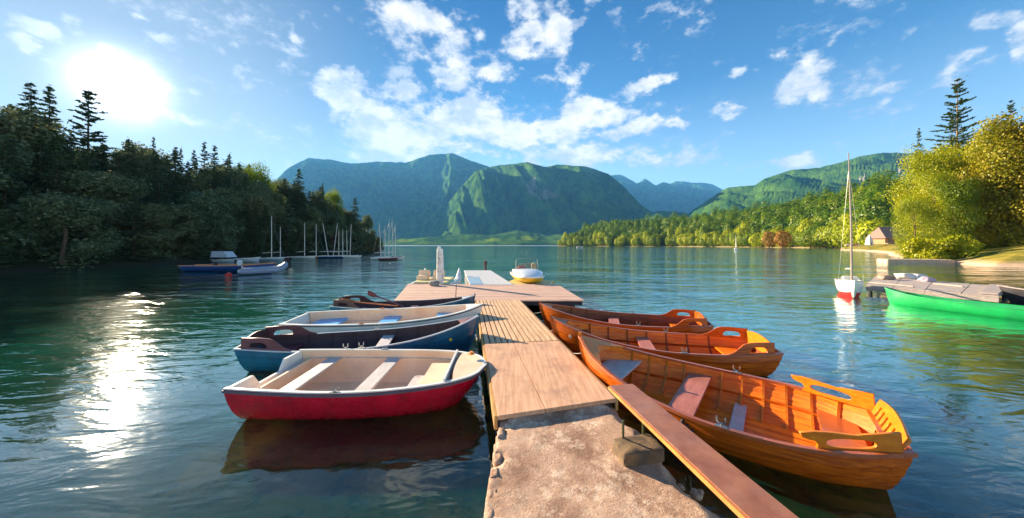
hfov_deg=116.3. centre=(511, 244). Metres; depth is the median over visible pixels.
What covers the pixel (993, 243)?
shrub
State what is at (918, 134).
conifer tree
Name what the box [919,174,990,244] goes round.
broadleaf tree
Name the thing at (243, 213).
conifer tree
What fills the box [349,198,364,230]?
conifer tree
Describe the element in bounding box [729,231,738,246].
broadleaf tree
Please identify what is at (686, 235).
broadleaf tree
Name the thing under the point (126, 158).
conifer tree
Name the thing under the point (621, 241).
broadleaf tree
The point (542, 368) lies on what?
wooden jetty
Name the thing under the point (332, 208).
broadleaf tree
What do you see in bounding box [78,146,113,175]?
broadleaf tree
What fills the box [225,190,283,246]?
broadleaf tree
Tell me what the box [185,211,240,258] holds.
broadleaf tree
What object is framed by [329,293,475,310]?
rowboat
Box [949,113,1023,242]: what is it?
broadleaf tree
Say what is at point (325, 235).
conifer tree
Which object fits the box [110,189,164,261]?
conifer tree
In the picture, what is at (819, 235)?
broadleaf tree
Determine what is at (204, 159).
conifer tree
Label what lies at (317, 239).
conifer tree
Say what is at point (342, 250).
sailing boat
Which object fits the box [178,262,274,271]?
long rowboat
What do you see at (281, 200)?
conifer tree
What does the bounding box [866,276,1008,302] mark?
grey dock
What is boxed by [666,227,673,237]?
broadleaf tree
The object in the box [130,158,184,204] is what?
broadleaf tree
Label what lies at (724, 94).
sky
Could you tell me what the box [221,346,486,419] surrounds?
dinghy
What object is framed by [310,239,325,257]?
sailing boat
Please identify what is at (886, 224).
broadleaf tree
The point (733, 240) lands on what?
broadleaf tree
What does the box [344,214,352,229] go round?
conifer tree
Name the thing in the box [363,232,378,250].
broadleaf tree
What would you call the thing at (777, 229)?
broadleaf tree
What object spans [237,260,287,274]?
inflatable boat
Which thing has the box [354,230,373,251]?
broadleaf tree
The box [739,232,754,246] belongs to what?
broadleaf tree
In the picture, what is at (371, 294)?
oar
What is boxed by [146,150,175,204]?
conifer tree
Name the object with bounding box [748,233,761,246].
broadleaf tree
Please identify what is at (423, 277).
pedal boat
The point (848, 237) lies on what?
broadleaf tree
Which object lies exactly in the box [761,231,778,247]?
autumn tree
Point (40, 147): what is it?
conifer tree
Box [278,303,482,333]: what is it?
rowboat
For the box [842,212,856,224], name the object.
broadleaf tree
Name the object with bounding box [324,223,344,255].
sailing boat
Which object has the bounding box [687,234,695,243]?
broadleaf tree
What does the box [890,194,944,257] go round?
broadleaf tree
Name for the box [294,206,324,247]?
broadleaf tree
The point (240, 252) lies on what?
conifer tree
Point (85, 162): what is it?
conifer tree
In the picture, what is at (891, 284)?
pole
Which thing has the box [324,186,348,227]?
broadleaf tree
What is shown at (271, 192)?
broadleaf tree
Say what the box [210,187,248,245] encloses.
broadleaf tree
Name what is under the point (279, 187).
broadleaf tree
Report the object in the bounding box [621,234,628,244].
broadleaf tree
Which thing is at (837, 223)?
broadleaf tree
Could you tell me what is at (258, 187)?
broadleaf tree
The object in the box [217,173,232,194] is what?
conifer tree
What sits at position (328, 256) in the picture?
sailing boat
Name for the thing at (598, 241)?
broadleaf tree
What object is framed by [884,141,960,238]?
broadleaf tree
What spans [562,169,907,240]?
forest
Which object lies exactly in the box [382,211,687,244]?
foothills
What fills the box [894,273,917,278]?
cloth bundle
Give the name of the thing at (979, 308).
canoe
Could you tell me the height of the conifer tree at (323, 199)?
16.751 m
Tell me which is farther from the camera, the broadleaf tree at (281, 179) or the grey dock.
the broadleaf tree at (281, 179)
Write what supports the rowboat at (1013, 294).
on the lake water at (792, 304)
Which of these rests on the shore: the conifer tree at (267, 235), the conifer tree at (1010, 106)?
the conifer tree at (1010, 106)
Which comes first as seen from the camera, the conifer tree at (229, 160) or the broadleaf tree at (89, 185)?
the broadleaf tree at (89, 185)
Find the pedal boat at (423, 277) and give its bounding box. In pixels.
[404,268,460,286]
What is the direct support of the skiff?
on the lake water at (792, 304)
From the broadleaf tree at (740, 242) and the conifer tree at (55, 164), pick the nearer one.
the conifer tree at (55, 164)
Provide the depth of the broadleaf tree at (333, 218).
74.99 m
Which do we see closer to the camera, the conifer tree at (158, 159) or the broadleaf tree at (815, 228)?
the conifer tree at (158, 159)
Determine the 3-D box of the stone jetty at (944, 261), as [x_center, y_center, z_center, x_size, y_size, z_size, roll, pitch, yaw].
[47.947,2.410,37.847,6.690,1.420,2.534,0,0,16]
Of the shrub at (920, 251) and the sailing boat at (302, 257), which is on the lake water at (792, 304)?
the sailing boat at (302, 257)
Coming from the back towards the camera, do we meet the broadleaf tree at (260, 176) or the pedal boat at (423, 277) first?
the broadleaf tree at (260, 176)
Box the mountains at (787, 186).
[687,152,915,225]
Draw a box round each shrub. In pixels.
[895,232,921,248]
[899,250,914,258]
[902,237,948,259]
[914,238,955,259]
[939,234,980,259]
[946,240,985,256]
[982,240,1007,248]
[1007,239,1023,245]
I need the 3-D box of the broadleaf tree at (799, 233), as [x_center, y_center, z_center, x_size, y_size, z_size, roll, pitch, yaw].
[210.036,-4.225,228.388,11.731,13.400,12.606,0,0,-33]
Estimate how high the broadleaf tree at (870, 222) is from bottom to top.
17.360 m
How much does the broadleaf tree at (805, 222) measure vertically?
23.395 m
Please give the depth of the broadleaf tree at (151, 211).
34.46 m
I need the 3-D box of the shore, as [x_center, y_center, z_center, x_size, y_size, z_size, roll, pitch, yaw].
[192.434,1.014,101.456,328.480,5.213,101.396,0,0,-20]
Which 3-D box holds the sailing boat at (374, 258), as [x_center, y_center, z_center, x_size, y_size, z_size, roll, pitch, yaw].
[-18.371,-0.440,44.632,2.637,5.259,1.275,0,0,0]
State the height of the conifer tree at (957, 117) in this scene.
30.142 m
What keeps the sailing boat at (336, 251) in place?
on the lake water at (792, 304)
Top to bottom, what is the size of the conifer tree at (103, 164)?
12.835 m
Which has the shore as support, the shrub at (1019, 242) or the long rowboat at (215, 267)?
the shrub at (1019, 242)
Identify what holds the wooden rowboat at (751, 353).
on the lake water at (792, 304)
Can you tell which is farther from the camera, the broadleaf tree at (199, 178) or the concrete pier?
the broadleaf tree at (199, 178)
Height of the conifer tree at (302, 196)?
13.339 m
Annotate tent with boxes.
[865,235,873,244]
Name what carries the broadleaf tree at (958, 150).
on the shore
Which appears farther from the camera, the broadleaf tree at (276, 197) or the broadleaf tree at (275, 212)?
the broadleaf tree at (276, 197)
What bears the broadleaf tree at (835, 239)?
on the shore
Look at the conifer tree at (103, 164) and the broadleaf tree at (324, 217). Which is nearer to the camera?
the conifer tree at (103, 164)
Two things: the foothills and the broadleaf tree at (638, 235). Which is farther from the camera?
the foothills
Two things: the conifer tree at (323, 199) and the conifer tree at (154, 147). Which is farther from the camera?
the conifer tree at (323, 199)
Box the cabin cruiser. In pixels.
[210,251,236,261]
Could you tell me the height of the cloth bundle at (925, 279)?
0.267 m
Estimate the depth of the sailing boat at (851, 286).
12.86 m
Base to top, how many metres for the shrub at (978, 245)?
3.201 m
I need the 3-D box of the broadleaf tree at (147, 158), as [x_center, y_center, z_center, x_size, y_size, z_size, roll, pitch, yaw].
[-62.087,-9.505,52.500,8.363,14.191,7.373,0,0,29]
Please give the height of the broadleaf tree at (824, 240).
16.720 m
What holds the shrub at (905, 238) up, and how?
on the shore
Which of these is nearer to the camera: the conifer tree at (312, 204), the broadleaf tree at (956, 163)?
the broadleaf tree at (956, 163)
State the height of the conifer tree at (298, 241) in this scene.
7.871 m
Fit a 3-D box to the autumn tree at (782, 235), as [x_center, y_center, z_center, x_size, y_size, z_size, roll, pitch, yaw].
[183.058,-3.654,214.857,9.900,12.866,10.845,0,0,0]
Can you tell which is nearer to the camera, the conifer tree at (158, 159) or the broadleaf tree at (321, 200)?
the conifer tree at (158, 159)
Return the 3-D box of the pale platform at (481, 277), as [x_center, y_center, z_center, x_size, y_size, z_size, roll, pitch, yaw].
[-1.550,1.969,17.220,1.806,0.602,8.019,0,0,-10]
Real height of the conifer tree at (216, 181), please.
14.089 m
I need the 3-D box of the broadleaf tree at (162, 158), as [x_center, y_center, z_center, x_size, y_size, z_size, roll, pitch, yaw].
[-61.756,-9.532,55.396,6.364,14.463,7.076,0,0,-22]
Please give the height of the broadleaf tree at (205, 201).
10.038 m
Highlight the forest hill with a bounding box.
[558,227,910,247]
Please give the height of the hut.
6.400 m
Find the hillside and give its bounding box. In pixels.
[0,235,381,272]
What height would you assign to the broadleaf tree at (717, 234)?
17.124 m
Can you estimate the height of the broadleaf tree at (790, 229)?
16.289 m
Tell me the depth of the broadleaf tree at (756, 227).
287.04 m
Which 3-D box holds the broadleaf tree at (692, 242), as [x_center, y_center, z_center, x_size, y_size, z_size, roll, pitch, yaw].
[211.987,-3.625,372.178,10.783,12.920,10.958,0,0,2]
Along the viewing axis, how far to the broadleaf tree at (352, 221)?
86.58 m
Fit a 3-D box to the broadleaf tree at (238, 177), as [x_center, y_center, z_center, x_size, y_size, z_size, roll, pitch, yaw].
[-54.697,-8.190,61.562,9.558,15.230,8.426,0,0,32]
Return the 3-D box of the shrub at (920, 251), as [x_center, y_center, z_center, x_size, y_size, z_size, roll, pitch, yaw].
[51.173,0.825,39.868,3.447,3.650,4.141,0,0,15]
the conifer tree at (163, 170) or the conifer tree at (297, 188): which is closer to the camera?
the conifer tree at (163, 170)
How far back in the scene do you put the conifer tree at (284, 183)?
75.45 m
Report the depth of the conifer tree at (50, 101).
35.98 m
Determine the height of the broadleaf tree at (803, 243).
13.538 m
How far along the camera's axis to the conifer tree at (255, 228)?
49.79 m
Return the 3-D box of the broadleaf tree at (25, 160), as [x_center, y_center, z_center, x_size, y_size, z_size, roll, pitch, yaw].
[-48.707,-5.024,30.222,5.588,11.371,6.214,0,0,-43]
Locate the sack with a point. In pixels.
(434, 283)
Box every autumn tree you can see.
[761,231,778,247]
[773,231,792,247]
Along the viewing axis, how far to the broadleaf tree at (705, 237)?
343.95 m
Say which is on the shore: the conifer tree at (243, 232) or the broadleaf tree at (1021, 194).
the broadleaf tree at (1021, 194)
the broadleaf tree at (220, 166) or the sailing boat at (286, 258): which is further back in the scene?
the broadleaf tree at (220, 166)
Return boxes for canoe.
[884,287,1023,320]
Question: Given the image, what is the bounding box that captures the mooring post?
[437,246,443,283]
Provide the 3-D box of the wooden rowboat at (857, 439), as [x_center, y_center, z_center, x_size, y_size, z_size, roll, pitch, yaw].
[2.225,1.755,3.812,3.165,0.872,1.690,0,0,39]
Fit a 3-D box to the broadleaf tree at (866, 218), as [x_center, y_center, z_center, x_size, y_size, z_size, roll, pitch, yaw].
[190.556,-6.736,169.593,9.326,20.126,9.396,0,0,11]
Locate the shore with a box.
[842,244,1023,267]
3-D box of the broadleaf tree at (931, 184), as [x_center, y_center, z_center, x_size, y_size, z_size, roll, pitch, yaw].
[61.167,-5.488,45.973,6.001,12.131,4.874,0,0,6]
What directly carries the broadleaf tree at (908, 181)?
on the shore
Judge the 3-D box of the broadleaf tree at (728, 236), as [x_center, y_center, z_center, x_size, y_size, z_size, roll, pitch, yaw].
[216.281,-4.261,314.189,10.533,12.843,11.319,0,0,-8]
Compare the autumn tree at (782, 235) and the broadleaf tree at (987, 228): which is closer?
the broadleaf tree at (987, 228)
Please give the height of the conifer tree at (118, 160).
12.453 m
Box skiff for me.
[235,257,260,261]
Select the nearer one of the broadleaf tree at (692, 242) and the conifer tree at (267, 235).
the conifer tree at (267, 235)
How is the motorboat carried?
on the slatted raft
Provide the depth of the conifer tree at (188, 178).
46.85 m
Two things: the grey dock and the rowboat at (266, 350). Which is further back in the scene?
the grey dock
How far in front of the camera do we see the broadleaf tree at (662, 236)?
429.20 m
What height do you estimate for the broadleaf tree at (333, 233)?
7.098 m
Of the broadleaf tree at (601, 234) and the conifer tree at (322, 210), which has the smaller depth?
the conifer tree at (322, 210)
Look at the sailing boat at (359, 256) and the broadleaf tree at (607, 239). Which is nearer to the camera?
the sailing boat at (359, 256)
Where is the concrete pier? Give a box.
[484,404,719,517]
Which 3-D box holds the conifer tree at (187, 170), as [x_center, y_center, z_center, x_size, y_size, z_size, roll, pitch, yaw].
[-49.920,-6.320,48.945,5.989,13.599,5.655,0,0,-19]
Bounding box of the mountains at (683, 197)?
[610,175,722,213]
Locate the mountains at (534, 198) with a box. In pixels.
[436,162,651,236]
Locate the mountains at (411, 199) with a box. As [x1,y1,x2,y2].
[276,153,487,241]
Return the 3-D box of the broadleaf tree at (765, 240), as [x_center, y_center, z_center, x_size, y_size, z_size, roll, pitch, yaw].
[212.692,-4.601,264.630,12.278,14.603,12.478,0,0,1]
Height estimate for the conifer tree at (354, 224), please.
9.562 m
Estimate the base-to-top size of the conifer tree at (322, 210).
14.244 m
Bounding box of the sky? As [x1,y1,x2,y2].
[0,0,1023,189]
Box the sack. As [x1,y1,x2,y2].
[429,280,439,285]
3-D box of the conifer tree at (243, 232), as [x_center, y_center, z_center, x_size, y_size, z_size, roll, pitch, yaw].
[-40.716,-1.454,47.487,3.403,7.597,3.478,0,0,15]
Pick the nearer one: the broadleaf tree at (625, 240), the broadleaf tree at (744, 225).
the broadleaf tree at (744, 225)
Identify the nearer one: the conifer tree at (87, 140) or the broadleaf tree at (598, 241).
the conifer tree at (87, 140)
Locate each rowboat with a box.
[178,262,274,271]
[233,313,479,371]
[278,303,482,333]
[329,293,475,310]
[539,301,713,333]
[550,315,783,375]
[578,332,917,490]
[997,285,1023,303]
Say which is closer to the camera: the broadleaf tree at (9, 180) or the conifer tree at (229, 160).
the broadleaf tree at (9, 180)
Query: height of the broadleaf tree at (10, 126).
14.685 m
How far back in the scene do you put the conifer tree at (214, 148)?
57.85 m
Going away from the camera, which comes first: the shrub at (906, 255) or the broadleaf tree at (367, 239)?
the shrub at (906, 255)
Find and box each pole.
[869,282,913,286]
[933,283,963,286]
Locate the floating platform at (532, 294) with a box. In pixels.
[394,284,583,306]
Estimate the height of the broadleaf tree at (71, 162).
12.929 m
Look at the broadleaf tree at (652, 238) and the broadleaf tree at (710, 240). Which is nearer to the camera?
the broadleaf tree at (710, 240)
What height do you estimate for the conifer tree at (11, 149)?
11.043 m
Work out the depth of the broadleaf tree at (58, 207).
27.17 m
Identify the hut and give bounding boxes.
[865,227,906,243]
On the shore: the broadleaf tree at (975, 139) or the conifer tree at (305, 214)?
the broadleaf tree at (975, 139)
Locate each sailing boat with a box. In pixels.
[260,216,284,260]
[267,227,290,259]
[291,223,315,258]
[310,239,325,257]
[317,226,340,257]
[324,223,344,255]
[330,241,350,257]
[336,231,354,257]
[341,227,361,257]
[370,223,390,259]
[378,223,397,260]
[385,221,400,256]
[389,225,404,259]
[834,153,863,298]
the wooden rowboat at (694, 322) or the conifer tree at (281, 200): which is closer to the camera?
the wooden rowboat at (694, 322)
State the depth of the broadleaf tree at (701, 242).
346.26 m
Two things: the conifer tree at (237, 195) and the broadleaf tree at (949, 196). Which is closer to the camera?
the broadleaf tree at (949, 196)
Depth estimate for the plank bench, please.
2.31 m
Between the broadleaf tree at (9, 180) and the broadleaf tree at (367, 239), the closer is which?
the broadleaf tree at (9, 180)
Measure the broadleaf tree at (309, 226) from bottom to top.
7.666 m
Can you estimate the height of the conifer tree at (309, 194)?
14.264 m
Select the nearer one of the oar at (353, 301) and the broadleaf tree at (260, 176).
the oar at (353, 301)
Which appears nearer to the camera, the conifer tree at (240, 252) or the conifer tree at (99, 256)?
the conifer tree at (99, 256)
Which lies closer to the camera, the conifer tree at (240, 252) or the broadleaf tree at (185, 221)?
the broadleaf tree at (185, 221)
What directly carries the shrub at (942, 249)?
on the shore
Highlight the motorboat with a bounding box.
[510,258,544,282]
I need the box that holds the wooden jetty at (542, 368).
[475,299,617,443]
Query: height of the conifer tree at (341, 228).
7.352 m
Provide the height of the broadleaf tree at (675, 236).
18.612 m
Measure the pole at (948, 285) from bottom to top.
0.070 m
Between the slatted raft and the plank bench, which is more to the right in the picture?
the plank bench
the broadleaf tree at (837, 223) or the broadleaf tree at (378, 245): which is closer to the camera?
the broadleaf tree at (378, 245)
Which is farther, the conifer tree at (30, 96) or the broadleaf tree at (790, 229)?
the broadleaf tree at (790, 229)
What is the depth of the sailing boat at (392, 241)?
48.42 m
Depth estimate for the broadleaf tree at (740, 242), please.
296.05 m
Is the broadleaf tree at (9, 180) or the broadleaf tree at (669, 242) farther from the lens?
the broadleaf tree at (669, 242)
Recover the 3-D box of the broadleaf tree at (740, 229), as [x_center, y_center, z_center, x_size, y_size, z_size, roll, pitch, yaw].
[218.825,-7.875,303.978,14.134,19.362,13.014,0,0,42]
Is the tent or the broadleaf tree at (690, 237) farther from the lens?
the broadleaf tree at (690, 237)
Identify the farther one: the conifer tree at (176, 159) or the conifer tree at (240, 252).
the conifer tree at (176, 159)
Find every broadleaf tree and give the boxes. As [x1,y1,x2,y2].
[0,106,76,192]
[0,133,39,230]
[0,162,47,239]
[0,189,131,269]
[1,104,54,128]
[10,132,81,189]
[24,169,152,245]
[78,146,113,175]
[92,203,184,258]
[110,141,154,202]
[115,148,160,166]
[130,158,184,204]
[138,148,172,190]
[138,202,208,257]
[168,169,213,203]
[174,189,246,248]
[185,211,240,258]
[198,161,223,189]
[210,164,250,190]
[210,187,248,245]
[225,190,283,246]
[232,180,272,241]
[233,161,277,194]
[246,200,298,248]
[252,182,273,202]
[269,179,306,216]
[270,178,291,193]
[271,192,297,225]
[276,217,322,252]
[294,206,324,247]
[308,210,328,245]
[309,190,329,212]
[314,225,349,253]
[322,211,348,243]
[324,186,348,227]
[328,202,343,212]
[342,208,355,218]
[343,230,367,253]
[344,217,362,231]
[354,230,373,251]
[361,214,376,243]
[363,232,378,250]
[370,237,384,251]
[592,232,597,245]
[596,238,602,245]
[598,232,605,237]
[605,237,613,245]
[617,237,624,245]
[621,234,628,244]
[633,233,641,240]
[642,230,648,245]
[646,234,653,245]
[648,233,657,245]
[655,235,660,245]
[660,233,664,242]
[665,236,674,245]
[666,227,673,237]
[670,234,680,245]
[676,234,685,245]
[682,233,692,245]
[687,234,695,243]
[688,236,696,245]
[694,228,699,238]
[698,224,707,238]
[699,236,707,246]
[700,233,712,246]
[706,227,716,232]
[706,236,715,246]
[712,232,720,245]
[717,235,725,245]
[725,234,732,245]
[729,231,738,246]
[731,235,741,246]
[733,227,748,239]
[736,234,748,246]
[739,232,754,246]
[740,221,749,233]
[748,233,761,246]
[751,224,760,235]
[758,233,772,246]
[771,225,783,246]
[783,226,803,245]
[788,231,799,246]
[793,231,809,246]
[798,230,815,247]
[800,218,813,244]
[804,222,818,245]
[811,221,824,247]
[813,226,831,246]
[813,226,832,247]
[819,225,840,247]
[826,220,845,247]
[829,224,847,247]
[838,220,863,246]
[840,228,854,246]
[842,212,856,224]
[853,217,895,244]
[858,213,878,241]
[860,218,898,239]
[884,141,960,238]
[887,138,982,239]
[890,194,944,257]
[903,166,964,238]
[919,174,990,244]
[920,150,993,247]
[928,138,1006,241]
[941,170,1019,244]
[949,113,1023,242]
[951,127,1022,197]
[952,107,1023,242]
[971,122,1023,241]
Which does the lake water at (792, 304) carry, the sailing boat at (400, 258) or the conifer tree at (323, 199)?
the sailing boat at (400, 258)
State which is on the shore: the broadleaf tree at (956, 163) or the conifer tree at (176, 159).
the broadleaf tree at (956, 163)
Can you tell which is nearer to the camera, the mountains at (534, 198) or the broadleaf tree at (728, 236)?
the broadleaf tree at (728, 236)
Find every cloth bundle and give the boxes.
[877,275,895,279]
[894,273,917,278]
[914,274,927,277]
[917,276,936,281]
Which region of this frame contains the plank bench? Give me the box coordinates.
[608,384,798,517]
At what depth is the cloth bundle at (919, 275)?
16.72 m
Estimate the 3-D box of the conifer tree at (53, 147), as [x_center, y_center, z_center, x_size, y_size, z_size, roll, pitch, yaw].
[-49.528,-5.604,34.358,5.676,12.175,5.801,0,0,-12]
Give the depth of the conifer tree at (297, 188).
75.73 m
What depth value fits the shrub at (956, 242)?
38.80 m
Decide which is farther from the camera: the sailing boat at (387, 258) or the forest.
the forest
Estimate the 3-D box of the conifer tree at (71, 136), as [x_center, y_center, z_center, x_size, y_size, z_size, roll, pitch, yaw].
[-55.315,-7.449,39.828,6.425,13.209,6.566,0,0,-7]
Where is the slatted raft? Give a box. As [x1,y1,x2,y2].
[509,279,554,283]
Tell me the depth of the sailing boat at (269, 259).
43.34 m
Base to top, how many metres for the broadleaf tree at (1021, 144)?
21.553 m
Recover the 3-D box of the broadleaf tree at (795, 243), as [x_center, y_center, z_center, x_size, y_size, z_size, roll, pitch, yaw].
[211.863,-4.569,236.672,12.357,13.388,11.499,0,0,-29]
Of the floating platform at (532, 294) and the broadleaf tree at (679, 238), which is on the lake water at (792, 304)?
the floating platform at (532, 294)
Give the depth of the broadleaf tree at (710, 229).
355.79 m
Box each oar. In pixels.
[341,298,397,305]
[368,290,403,306]
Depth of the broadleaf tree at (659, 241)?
419.44 m
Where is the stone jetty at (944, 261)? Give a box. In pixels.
[877,259,954,263]
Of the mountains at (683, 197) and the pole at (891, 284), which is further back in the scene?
the mountains at (683, 197)
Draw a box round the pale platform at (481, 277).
[464,270,512,284]
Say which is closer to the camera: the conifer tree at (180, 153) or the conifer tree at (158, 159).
the conifer tree at (158, 159)
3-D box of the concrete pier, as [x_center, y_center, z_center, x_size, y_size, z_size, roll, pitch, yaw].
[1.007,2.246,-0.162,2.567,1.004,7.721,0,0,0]
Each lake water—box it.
[0,245,1023,418]
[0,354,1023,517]
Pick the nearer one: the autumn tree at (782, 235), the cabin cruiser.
the cabin cruiser
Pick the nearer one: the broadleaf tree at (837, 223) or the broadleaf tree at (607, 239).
the broadleaf tree at (837, 223)
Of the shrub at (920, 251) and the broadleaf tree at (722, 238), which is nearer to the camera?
the shrub at (920, 251)
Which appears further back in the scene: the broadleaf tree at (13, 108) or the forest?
the forest
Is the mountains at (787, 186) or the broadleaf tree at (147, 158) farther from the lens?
the mountains at (787, 186)
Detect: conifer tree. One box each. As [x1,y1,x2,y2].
[0,139,54,247]
[0,146,56,250]
[14,83,51,190]
[19,84,75,189]
[19,132,74,235]
[30,136,80,232]
[32,151,85,243]
[61,89,142,205]
[65,134,82,164]
[71,190,121,263]
[73,148,95,224]
[91,144,114,190]
[102,150,145,202]
[109,136,146,200]
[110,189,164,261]
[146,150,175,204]
[149,137,158,166]
[151,156,180,225]
[163,150,194,203]
[170,147,184,173]
[173,161,197,202]
[175,171,200,204]
[176,146,184,174]
[176,203,210,258]
[190,149,201,184]
[197,142,212,190]
[203,145,227,195]
[206,166,221,192]
[214,204,248,253]
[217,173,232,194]
[218,167,232,193]
[225,153,235,175]
[227,210,252,254]
[228,185,261,247]
[231,182,249,243]
[239,175,254,238]
[242,207,270,255]
[252,206,283,252]
[272,212,301,254]
[273,194,291,243]
[279,179,296,205]
[283,169,310,218]
[289,217,307,253]
[292,202,316,249]
[295,191,307,215]
[305,191,310,207]
[307,190,317,207]
[308,217,322,254]
[318,193,325,214]
[320,183,327,213]
[320,221,334,254]
[338,224,349,252]
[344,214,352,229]
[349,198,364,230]
[351,217,357,233]
[880,75,985,219]
[908,128,923,232]
[1003,100,1021,131]

